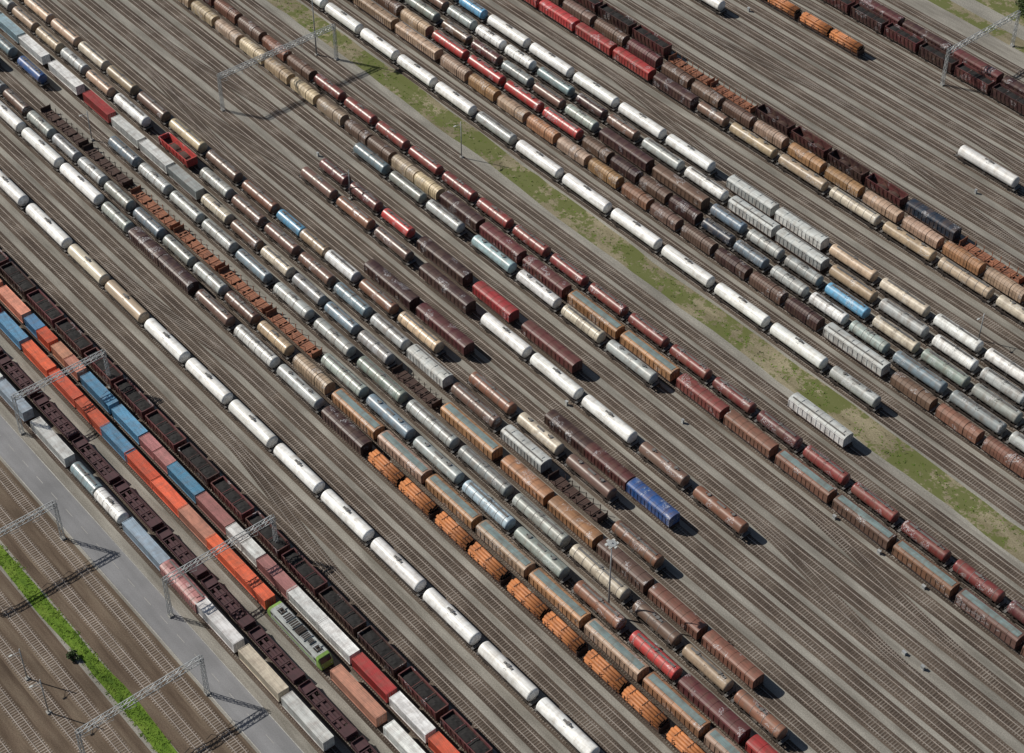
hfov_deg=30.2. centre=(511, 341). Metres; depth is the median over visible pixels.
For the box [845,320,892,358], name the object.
tank wagon
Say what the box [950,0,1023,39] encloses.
access road
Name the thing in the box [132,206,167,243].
tank wagon
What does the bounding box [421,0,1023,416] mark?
railway track
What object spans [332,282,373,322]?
tank wagon
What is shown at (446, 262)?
covered freight wagon
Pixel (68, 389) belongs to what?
shipping container
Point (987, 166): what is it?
gas tank wagon
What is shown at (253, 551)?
shipping container
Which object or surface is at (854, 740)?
railway track
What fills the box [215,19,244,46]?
hooded coil wagon
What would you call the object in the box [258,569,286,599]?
container flat wagon
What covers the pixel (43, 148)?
gas tank wagon
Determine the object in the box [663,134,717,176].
gas tank wagon
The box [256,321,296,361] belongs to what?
tank wagon
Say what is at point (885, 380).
railway track
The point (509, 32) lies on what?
gas tank wagon
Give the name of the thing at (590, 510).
flat wagon
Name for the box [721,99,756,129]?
hooded coil wagon
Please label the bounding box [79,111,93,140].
lamp post
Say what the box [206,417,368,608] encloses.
track crossover
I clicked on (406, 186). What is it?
tank wagon
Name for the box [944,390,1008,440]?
tank wagon
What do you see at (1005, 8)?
grass verge
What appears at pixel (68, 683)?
railway track
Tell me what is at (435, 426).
tank wagon
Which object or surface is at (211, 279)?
tank wagon
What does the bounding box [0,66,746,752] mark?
railway track
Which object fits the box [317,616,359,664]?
shipping container
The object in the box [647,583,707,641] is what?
covered freight wagon
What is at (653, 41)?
open hopper wagon
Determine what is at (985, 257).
flat wagon
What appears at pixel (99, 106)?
shipping container
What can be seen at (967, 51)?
railway track
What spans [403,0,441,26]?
tank wagon
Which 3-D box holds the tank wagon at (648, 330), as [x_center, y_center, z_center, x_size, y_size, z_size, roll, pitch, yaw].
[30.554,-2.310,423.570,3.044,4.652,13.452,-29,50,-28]
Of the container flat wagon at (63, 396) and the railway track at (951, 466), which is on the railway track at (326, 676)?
the container flat wagon at (63, 396)
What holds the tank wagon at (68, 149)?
on the railway track at (472, 533)
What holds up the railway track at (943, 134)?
on the ground
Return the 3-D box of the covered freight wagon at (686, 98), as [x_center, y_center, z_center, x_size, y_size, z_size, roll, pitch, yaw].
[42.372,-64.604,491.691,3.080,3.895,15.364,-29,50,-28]
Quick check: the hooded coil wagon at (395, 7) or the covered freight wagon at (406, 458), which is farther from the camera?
the hooded coil wagon at (395, 7)
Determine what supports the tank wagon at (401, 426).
on the railway track at (22, 92)
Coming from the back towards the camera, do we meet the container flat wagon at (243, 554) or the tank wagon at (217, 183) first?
the tank wagon at (217, 183)
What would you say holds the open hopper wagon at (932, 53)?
on the railway track at (936, 67)
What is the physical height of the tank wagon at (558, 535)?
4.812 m
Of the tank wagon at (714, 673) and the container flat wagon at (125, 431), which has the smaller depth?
the tank wagon at (714, 673)
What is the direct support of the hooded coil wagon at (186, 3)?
on the railway track at (811, 494)
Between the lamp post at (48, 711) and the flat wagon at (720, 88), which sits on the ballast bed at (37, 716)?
the lamp post at (48, 711)
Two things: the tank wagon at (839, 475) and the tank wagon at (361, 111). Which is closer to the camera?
the tank wagon at (839, 475)
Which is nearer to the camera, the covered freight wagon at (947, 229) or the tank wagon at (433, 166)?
the covered freight wagon at (947, 229)
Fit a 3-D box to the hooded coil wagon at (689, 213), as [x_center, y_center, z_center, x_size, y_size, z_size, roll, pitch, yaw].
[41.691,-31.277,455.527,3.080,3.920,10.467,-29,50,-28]
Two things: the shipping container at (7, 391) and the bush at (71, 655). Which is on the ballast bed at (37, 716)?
the bush at (71, 655)
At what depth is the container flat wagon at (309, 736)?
344.67 m
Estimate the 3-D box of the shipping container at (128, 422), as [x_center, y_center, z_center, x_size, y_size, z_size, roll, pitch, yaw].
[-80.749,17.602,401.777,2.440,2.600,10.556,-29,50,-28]
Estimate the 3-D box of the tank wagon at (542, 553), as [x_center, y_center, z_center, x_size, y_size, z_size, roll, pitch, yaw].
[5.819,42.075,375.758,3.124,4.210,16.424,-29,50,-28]
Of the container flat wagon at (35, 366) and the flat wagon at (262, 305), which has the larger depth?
the flat wagon at (262, 305)
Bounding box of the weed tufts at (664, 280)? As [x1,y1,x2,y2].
[274,0,1023,546]
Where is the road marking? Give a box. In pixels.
[0,435,271,740]
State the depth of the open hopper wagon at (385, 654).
356.68 m
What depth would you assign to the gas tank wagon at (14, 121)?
480.38 m
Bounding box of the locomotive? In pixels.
[267,601,333,672]
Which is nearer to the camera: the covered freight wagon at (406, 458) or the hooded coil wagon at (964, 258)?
the covered freight wagon at (406, 458)
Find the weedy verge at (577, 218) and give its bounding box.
[267,0,1023,562]
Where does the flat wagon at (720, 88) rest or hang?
on the railway track at (866, 189)
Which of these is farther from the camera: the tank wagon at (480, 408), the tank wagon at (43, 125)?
the tank wagon at (43, 125)
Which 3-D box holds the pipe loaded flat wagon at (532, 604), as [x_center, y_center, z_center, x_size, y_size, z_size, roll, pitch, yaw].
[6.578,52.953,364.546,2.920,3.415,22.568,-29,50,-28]
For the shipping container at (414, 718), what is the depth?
345.53 m
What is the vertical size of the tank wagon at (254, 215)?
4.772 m
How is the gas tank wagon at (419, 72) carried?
on the railway track at (951, 466)
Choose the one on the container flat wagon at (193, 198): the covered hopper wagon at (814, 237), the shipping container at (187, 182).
the shipping container at (187, 182)
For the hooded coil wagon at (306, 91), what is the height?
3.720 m
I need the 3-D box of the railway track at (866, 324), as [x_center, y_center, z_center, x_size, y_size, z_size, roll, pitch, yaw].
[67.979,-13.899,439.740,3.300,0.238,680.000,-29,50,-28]
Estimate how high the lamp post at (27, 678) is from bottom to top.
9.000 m
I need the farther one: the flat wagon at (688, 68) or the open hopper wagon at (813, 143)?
the flat wagon at (688, 68)
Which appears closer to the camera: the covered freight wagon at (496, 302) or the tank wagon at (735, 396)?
the tank wagon at (735, 396)
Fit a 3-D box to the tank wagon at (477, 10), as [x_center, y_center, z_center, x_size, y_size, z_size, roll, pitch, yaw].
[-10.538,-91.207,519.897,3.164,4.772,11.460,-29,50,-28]
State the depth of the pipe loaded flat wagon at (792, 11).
519.71 m
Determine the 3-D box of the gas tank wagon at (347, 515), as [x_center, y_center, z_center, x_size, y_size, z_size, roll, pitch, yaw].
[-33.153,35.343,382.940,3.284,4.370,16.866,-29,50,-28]
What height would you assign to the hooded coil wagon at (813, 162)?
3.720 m
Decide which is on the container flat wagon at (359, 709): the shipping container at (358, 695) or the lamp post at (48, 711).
the shipping container at (358, 695)
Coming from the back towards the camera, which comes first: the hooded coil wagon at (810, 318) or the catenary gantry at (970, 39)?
the catenary gantry at (970, 39)
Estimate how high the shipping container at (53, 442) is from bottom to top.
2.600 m
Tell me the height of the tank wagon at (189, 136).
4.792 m
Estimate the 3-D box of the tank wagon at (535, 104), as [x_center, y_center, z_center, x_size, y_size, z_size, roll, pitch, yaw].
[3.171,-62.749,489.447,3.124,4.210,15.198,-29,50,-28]
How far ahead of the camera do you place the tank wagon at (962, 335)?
421.52 m
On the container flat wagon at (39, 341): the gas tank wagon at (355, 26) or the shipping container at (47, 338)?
the shipping container at (47, 338)
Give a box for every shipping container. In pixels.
[0,13,24,42]
[0,285,30,323]
[0,311,28,349]
[0,379,33,421]
[18,34,50,64]
[21,340,56,378]
[24,313,44,338]
[30,416,75,466]
[36,326,57,350]
[48,60,84,94]
[49,368,83,407]
[51,341,72,366]
[64,354,86,380]
[75,396,109,435]
[80,372,118,413]
[82,90,115,122]
[100,422,135,462]
[111,114,144,148]
[112,404,147,444]
[122,517,170,570]
[124,448,160,489]
[139,139,173,173]
[139,433,161,459]
[150,475,187,517]
[153,447,175,473]
[167,461,204,503]
[168,164,204,199]
[177,504,215,545]
[194,596,244,652]
[196,491,234,534]
[205,533,244,576]
[226,522,249,550]
[234,563,275,609]
[238,643,288,701]
[241,538,265,566]
[257,554,297,600]
[281,691,334,750]
[286,585,327,631]
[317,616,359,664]
[330,664,386,726]
[352,652,396,702]
[383,720,424,752]
[389,691,435,743]
[428,731,459,752]
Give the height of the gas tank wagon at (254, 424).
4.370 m
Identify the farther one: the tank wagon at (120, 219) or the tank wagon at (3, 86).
the tank wagon at (3, 86)
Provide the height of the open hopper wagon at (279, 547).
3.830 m
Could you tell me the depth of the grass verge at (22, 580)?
360.70 m
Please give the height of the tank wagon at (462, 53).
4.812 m
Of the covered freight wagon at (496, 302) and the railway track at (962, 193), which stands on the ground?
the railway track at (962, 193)
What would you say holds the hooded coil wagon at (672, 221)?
on the railway track at (885, 380)
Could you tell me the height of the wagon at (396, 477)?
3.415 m
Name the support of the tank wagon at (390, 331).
on the railway track at (854, 740)
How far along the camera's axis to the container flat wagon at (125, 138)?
478.04 m
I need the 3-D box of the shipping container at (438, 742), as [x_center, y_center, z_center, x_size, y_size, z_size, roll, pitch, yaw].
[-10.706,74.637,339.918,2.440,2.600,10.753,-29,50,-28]
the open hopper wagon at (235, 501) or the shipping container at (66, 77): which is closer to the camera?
the open hopper wagon at (235, 501)
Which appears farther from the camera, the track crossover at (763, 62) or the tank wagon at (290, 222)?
the track crossover at (763, 62)
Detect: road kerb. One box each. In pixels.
[0,414,303,752]
[0,456,260,752]
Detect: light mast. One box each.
[312,0,318,55]
[605,538,618,603]
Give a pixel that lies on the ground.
(466, 656)
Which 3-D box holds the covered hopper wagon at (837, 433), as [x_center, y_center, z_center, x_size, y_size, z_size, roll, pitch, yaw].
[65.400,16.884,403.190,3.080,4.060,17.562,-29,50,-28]
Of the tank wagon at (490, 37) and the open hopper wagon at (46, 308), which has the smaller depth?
the open hopper wagon at (46, 308)
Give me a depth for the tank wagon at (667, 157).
469.66 m
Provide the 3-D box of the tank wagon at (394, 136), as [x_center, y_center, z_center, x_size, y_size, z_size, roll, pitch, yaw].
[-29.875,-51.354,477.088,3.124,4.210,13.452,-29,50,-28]
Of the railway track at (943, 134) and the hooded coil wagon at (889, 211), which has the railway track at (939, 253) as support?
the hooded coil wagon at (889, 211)
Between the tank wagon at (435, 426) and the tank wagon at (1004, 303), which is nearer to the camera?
the tank wagon at (435, 426)
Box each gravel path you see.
[150,0,1023,688]
[260,0,1023,565]
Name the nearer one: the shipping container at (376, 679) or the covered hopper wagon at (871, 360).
the shipping container at (376, 679)
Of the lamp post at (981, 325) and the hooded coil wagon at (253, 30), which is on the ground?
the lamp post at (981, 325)
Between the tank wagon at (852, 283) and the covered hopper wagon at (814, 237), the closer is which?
the tank wagon at (852, 283)
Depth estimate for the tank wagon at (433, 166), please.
467.92 m
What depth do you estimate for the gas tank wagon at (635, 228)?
448.11 m
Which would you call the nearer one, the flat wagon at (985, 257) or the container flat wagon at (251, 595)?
the container flat wagon at (251, 595)
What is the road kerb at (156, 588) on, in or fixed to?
on the service road at (171, 632)
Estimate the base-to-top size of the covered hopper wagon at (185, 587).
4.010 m
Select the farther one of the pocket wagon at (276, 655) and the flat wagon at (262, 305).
the flat wagon at (262, 305)
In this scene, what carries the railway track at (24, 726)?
on the ground
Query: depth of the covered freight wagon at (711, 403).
406.94 m
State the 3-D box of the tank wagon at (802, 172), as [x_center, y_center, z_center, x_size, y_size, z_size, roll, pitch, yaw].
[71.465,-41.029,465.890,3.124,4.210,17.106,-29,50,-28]
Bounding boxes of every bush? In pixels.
[66,650,79,661]
[1015,0,1023,15]
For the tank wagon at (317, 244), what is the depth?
444.61 m
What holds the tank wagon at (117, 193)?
on the railway track at (472, 533)
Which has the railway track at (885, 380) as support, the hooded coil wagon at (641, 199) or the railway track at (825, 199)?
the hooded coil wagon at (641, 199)
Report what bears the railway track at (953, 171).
on the ground
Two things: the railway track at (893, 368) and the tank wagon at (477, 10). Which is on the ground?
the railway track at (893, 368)
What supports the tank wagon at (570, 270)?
on the railway track at (682, 370)
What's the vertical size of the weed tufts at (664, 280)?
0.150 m
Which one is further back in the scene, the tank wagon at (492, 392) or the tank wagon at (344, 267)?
the tank wagon at (344, 267)
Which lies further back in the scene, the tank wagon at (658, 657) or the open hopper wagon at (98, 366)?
the open hopper wagon at (98, 366)
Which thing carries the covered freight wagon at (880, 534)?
on the railway track at (811, 494)
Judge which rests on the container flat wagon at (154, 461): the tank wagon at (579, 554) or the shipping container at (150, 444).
the shipping container at (150, 444)
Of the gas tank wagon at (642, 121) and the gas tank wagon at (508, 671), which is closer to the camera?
the gas tank wagon at (508, 671)
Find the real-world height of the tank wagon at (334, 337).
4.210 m
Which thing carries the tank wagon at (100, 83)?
on the railway track at (854, 740)
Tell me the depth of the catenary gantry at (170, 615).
365.87 m
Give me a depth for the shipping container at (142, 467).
391.57 m
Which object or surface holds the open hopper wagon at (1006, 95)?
on the railway track at (936, 67)
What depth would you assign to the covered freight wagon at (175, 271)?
436.35 m
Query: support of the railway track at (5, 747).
on the ground
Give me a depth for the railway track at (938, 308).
458.14 m
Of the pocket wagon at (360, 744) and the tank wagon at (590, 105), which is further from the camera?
the tank wagon at (590, 105)
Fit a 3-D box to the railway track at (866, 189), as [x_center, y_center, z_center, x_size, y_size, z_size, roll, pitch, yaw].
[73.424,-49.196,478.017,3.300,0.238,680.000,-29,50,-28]
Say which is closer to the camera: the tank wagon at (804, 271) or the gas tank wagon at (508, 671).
the gas tank wagon at (508, 671)
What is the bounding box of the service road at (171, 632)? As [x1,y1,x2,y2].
[0,416,302,752]
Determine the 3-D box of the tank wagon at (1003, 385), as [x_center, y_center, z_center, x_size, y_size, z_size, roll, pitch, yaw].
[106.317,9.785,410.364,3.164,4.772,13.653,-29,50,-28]
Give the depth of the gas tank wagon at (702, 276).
438.22 m
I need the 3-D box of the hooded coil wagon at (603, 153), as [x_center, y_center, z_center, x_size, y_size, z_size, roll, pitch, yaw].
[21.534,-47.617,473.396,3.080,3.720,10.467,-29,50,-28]
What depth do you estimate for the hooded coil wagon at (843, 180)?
462.28 m
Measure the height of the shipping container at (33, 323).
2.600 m
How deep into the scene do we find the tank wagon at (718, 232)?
447.81 m
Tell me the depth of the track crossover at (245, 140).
480.52 m
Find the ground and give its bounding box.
[0,0,1023,752]
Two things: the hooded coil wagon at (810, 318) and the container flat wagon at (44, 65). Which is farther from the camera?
the container flat wagon at (44, 65)
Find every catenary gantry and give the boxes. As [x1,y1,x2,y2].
[0,500,65,540]
[11,349,111,434]
[74,654,210,752]
[161,514,277,618]
[217,24,338,110]
[939,10,1020,85]
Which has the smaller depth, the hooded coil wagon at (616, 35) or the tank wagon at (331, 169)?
the tank wagon at (331, 169)
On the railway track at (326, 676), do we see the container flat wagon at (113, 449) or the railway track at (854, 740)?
the container flat wagon at (113, 449)
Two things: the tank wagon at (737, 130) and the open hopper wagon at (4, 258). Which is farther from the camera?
the tank wagon at (737, 130)
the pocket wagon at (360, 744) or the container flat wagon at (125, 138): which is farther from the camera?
the container flat wagon at (125, 138)
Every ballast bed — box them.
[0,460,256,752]
[0,570,151,752]
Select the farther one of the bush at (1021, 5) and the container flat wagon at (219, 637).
the bush at (1021, 5)
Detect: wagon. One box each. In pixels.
[0,0,15,14]
[0,34,19,61]
[0,80,6,97]
[0,100,25,136]
[0,170,28,211]
[0,250,8,273]
[0,261,36,301]
[0,300,25,325]
[0,329,22,351]
[0,353,40,399]
[0,396,34,423]
[2,88,31,119]
[11,5,39,34]
[17,56,49,87]
[20,46,47,66]
[21,127,63,171]
[23,353,47,379]
[24,0,54,26]
[26,203,72,253]
[26,327,51,353]
[27,110,56,142]
[27,289,64,329]
[31,429,70,469]
[33,393,79,441]
[35,26,64,56]
[40,104,88,148]
[49,71,82,97]
[50,18,81,50]
[51,133,81,165]
[51,383,75,409]
[52,354,80,382]
[55,317,93,359]
[59,163,103,209]
[60,48,89,78]
[68,244,109,289]
[70,461,103,502]
[72,436,120,485]
[77,157,108,190]
[77,410,100,435]
[78,41,110,74]
[82,386,112,416]
[83,142,133,188]
[84,102,111,124]
[84,347,123,390]
[85,70,115,101]
[94,487,128,529]
[101,202,133,236]
[101,436,126,462]
[104,181,136,215]
[105,280,149,327]
[106,65,140,99]
[107,135,141,171]
[112,126,139,149]
[113,93,153,131]
[113,418,139,446]
[113,480,163,531]
[114,377,154,421]
[123,532,159,571]
[126,463,152,491]
[128,227,167,265]
[130,185,180,231]
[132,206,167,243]
[137,90,170,126]
[137,163,172,198]
[140,151,168,175]
[141,447,167,475]
[144,318,189,367]
[145,409,186,454]
[152,490,178,518]
[155,526,208,580]
[157,254,198,295]
[158,132,197,169]
[159,559,207,614]
[162,234,196,270]
[168,117,207,157]
[168,190,204,227]
[168,475,196,504]
[169,176,200,201]
[173,223,224,271]
[177,442,219,488]
[178,0,195,9]
[179,518,206,548]
[185,358,232,409]
[191,0,219,27]
[192,262,228,299]
[194,289,237,332]
[197,506,226,536]
[197,613,238,655]
[199,167,234,202]
[200,194,233,228]
[200,219,239,257]
[200,574,255,631]
[203,0,214,7]
[205,149,244,187]
[207,548,235,579]
[211,476,254,524]
[214,0,242,25]
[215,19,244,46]
[218,264,272,314]
[223,291,260,329]
[227,537,257,568]
[228,399,277,452]
[229,220,263,254]
[230,194,267,231]
[233,324,281,372]
[234,249,274,288]
[235,578,267,610]
[238,16,266,43]
[239,37,269,65]
[239,659,281,704]
[240,179,279,218]
[245,511,290,560]
[248,625,305,685]
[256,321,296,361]
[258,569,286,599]
[259,245,296,282]
[262,35,291,63]
[263,222,300,261]
[264,57,295,85]
[266,307,322,359]
[271,282,315,325]
[272,443,324,498]
[275,364,325,414]
[276,209,305,241]
[281,547,327,598]
[282,706,335,752]
[287,54,317,82]
[287,600,317,631]
[290,77,321,106]
[291,272,327,310]
[292,353,335,397]
[297,252,336,291]
[297,679,358,742]
[299,166,338,204]
[299,228,331,261]
[306,0,327,11]
[311,318,358,362]
[312,73,346,105]
[316,97,348,127]
[317,632,351,665]
[318,158,351,190]
[319,353,370,403]
[319,489,375,547]
[319,586,366,638]
[321,405,372,457]
[323,301,361,339]
[324,3,363,37]
[325,250,361,287]
[330,677,387,729]
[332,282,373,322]
[332,388,384,442]
[334,195,375,235]
[343,97,377,129]
[344,119,372,146]
[347,182,384,216]
[350,736,377,752]
[351,142,390,179]
[352,668,389,704]
[353,0,399,31]
[355,356,408,409]
[356,330,397,370]
[357,278,400,320]
[357,625,406,679]
[359,28,399,64]
[364,259,419,312]
[364,394,416,445]
[367,135,396,164]
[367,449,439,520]
[368,313,411,355]
[369,537,427,598]
[372,226,416,266]
[374,0,404,17]
[374,121,410,154]
[377,430,432,485]
[380,208,417,242]
[383,733,399,752]
[387,171,427,207]
[389,705,427,745]
[391,154,419,183]
[392,363,442,409]
[395,21,442,62]
[396,54,437,91]
[396,311,445,358]
[398,666,448,722]
[400,8,433,38]
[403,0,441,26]
[404,399,460,454]
[406,146,443,180]
[406,344,452,390]
[411,436,465,489]
[414,171,444,201]
[416,236,473,287]
[416,302,474,357]
[419,263,476,315]
[421,588,482,651]
[422,0,448,14]
[423,199,467,238]
[425,474,482,531]
[430,30,469,64]
[433,82,476,119]
[433,511,511,587]
[439,191,484,232]
[440,18,472,48]
[440,54,472,83]
[440,171,478,206]
[440,402,502,462]
[440,709,492,752]
[445,4,477,33]
[448,382,503,434]
[449,0,458,5]
[455,445,514,502]
[458,0,488,22]
[460,480,516,536]
[466,55,506,89]
[467,371,518,420]
[468,73,501,102]
[469,39,502,69]
[469,235,517,278]
[472,281,519,324]
[474,25,506,53]
[474,111,517,149]
[474,197,515,233]
[475,520,535,579]
[476,641,540,707]
[479,222,526,265]
[479,313,533,362]
[485,14,530,51]
[496,94,530,124]
[499,60,534,90]
[500,424,551,474]
[500,454,553,507]
[502,81,544,115]
[503,45,537,74]
[505,578,587,658]
[509,493,572,553]
[510,225,552,261]
[511,527,572,585]
[514,140,564,183]
[514,270,562,313]
[515,412,566,460]
[520,320,582,375]
[522,255,571,299]
[524,0,541,9]
[526,114,560,145]
[527,43,574,81]
[527,353,583,404]
[528,568,590,630]
[530,82,566,112]
[533,697,599,752]
[534,67,576,100]
[539,0,579,32]
[540,107,583,144]
[544,409,593,455]
[547,253,589,290]
[547,495,602,550]
[548,469,608,523]
[550,0,563,7]
[556,136,591,167]
[559,304,607,347]
[560,173,611,217]
[562,0,597,27]
[562,104,600,136]
[563,454,619,505]
[566,544,633,606]
[567,290,624,341]
[570,580,629,637]
[571,72,619,111]
[573,0,602,14]
[573,93,608,122]
[575,22,617,56]
[579,395,639,448]
[581,135,614,164]
[581,649,670,734]
[583,618,648,683]
[584,442,635,490]
[585,282,630,321]
[587,158,623,190]
[593,18,629,47]
[596,538,654,595]
[598,3,636,36]
[598,127,654,173]
[603,340,660,389]
[604,112,641,145]
[608,208,663,253]
[609,155,643,184]
[609,520,666,573]
[612,47,655,82]
[616,102,666,143]
[619,330,679,383]
[621,182,654,211]
[625,38,662,69]
[625,313,671,353]
[626,477,679,529]
[626,630,683,685]
[628,599,684,653]
[632,24,671,58]
[636,441,691,491]
[638,175,672,204]
[639,137,685,175]
[641,672,710,740]
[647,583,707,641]
[649,202,683,232]
[651,164,710,211]
[652,73,698,109]
[658,244,715,292]
[660,61,694,89]
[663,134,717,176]
[663,725,705,752]
[666,344,713,386]
[667,195,702,226]
[668,52,714,85]
[675,373,729,421]
[676,673,750,746]
[678,644,736,698]
[680,223,718,257]
[681,166,728,205]
[689,485,750,540]
[690,80,725,109]
[695,101,730,131]
[697,0,726,14]
[699,218,735,250]
[700,629,764,691]
[703,728,743,752]
[707,204,748,237]
[709,377,758,419]
[710,78,757,113]
[711,283,771,332]
[713,247,752,281]
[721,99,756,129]
[723,410,778,460]
[725,175,779,217]
[726,122,779,163]
[727,196,779,238]
[729,689,790,746]
[731,240,770,273]
[743,229,785,264]
[743,734,777,752]
[747,271,788,306]
[752,120,789,150]
[753,410,804,454]
[755,104,795,136]
[762,0,801,19]
[766,323,829,374]
[767,265,810,301]
[773,207,829,252]
[774,228,829,273]
[774,449,837,505]
[775,154,829,195]
[781,255,824,291]
[783,296,824,332]
[786,142,827,175]
[786,392,853,449]
[790,126,832,159]
[797,12,864,56]
[799,445,851,490]
[805,292,850,329]
[821,0,854,13]
[821,282,872,323]
[821,322,890,379]
[823,166,865,199]
[825,186,882,229]
[825,244,879,286]
[825,264,879,307]
[826,149,869,183]
[826,366,882,412]
[831,493,897,551]
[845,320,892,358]
[846,482,901,529]
[849,3,888,33]
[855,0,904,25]
[861,190,904,224]
[864,173,908,208]
[868,315,921,358]
[874,298,931,342]
[875,277,932,322]
[878,221,938,266]
[883,22,923,53]
[888,350,949,398]
[888,371,937,413]
[890,539,959,600]
[896,520,953,568]
[899,215,944,250]
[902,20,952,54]
[904,198,961,242]
[917,348,971,393]
[918,42,958,73]
[927,334,980,376]
[929,313,984,357]
[933,403,984,445]
[934,257,995,304]
[940,240,986,276]
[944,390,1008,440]
[947,559,1007,609]
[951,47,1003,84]
[953,62,995,94]
[953,588,1023,651]
[954,145,1021,192]
[958,236,1023,283]
[967,383,1023,429]
[975,367,1023,409]
[979,435,1023,478]
[980,348,1023,389]
[981,267,1023,305]
[990,83,1023,115]
[991,295,1023,325]
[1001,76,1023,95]
[1001,600,1023,627]
[1003,431,1023,455]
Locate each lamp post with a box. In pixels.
[8,649,29,680]
[29,679,51,714]
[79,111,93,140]
[341,170,352,200]
[453,122,463,158]
[977,313,984,339]
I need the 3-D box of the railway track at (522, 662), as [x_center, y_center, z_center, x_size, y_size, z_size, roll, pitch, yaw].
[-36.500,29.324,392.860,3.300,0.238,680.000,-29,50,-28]
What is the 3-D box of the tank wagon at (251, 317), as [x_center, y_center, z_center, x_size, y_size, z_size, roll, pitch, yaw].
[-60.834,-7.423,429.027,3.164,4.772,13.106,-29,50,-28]
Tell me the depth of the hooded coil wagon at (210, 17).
517.00 m
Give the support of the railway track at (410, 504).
on the ground
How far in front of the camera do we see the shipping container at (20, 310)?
428.72 m
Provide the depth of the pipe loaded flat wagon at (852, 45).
510.24 m
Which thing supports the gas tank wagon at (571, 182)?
on the railway track at (951, 466)
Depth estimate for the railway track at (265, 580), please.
380.80 m
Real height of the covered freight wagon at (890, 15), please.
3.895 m
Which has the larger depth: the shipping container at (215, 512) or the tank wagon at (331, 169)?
the tank wagon at (331, 169)
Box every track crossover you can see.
[100,260,276,396]
[127,53,250,171]
[149,32,303,132]
[167,86,321,195]
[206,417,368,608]
[586,58,742,176]
[673,15,859,113]
[718,489,938,697]
[770,480,996,684]
[794,0,845,25]
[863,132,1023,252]
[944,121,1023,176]
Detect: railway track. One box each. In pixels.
[0,4,879,752]
[0,30,840,752]
[0,48,803,752]
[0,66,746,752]
[0,97,711,752]
[0,118,678,752]
[0,131,661,752]
[0,154,627,752]
[0,187,579,752]
[0,204,557,752]
[0,231,520,752]
[0,274,466,752]
[0,301,431,752]
[0,330,398,752]
[0,364,372,752]
[0,397,341,752]
[0,464,252,752]
[0,501,215,752]
[0,587,135,752]
[0,630,98,752]
[0,681,55,752]
[0,733,15,752]
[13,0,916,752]
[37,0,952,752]
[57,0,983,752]
[78,0,1016,752]
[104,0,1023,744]
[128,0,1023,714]
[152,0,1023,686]
[173,0,1023,662]
[198,0,1023,631]
[224,0,1023,605]
[240,0,1023,588]
[301,0,1023,525]
[328,0,1023,504]
[343,0,1023,484]
[396,0,1023,434]
[399,18,1023,457]
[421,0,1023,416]
[446,0,1023,390]
[473,0,1023,368]
[492,0,1023,351]
[517,0,1023,331]
[549,0,1023,307]
[575,1,1023,285]
[603,0,1023,272]
[617,0,1023,254]
[641,0,1023,236]
[666,0,1023,218]
[690,0,1023,202]
[723,0,1023,187]
[734,0,1023,170]
[755,0,1023,158]
[787,0,1023,144]
[799,0,1023,132]
[816,0,1023,119]
[875,0,1023,83]
[885,0,1023,77]
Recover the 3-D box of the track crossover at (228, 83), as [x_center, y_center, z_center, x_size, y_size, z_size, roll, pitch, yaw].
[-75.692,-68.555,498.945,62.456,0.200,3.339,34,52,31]
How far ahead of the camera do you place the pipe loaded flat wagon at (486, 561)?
375.72 m
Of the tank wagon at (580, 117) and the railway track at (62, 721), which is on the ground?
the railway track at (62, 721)
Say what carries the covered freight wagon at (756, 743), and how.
on the railway track at (22, 92)
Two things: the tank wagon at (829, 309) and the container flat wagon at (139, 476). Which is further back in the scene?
the tank wagon at (829, 309)
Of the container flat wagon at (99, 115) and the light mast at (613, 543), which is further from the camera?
the container flat wagon at (99, 115)
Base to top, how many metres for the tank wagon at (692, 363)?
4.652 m
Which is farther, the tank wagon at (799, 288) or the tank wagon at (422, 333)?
the tank wagon at (799, 288)
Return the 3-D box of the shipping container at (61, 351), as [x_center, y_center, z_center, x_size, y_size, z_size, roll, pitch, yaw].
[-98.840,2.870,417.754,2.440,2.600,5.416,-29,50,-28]
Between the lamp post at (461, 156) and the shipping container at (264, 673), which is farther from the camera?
the lamp post at (461, 156)
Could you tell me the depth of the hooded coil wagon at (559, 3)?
523.21 m
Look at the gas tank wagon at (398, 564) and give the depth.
371.72 m
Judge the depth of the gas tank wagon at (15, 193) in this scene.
458.52 m
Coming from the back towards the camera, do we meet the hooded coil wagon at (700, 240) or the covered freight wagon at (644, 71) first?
the covered freight wagon at (644, 71)
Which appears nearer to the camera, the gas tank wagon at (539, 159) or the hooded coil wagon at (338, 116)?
the gas tank wagon at (539, 159)
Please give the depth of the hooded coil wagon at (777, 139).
476.29 m
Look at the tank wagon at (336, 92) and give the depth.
490.73 m
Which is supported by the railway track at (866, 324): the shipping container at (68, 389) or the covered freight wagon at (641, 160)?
the covered freight wagon at (641, 160)
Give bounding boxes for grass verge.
[0,546,177,752]
[928,0,1023,52]
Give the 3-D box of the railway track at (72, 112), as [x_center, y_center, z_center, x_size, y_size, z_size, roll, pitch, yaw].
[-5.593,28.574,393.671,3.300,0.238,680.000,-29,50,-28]
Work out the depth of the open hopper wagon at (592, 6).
520.58 m
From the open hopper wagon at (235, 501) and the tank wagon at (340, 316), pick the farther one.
the tank wagon at (340, 316)
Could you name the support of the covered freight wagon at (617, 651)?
on the railway track at (472, 533)
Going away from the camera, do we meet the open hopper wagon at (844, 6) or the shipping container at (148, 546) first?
the shipping container at (148, 546)

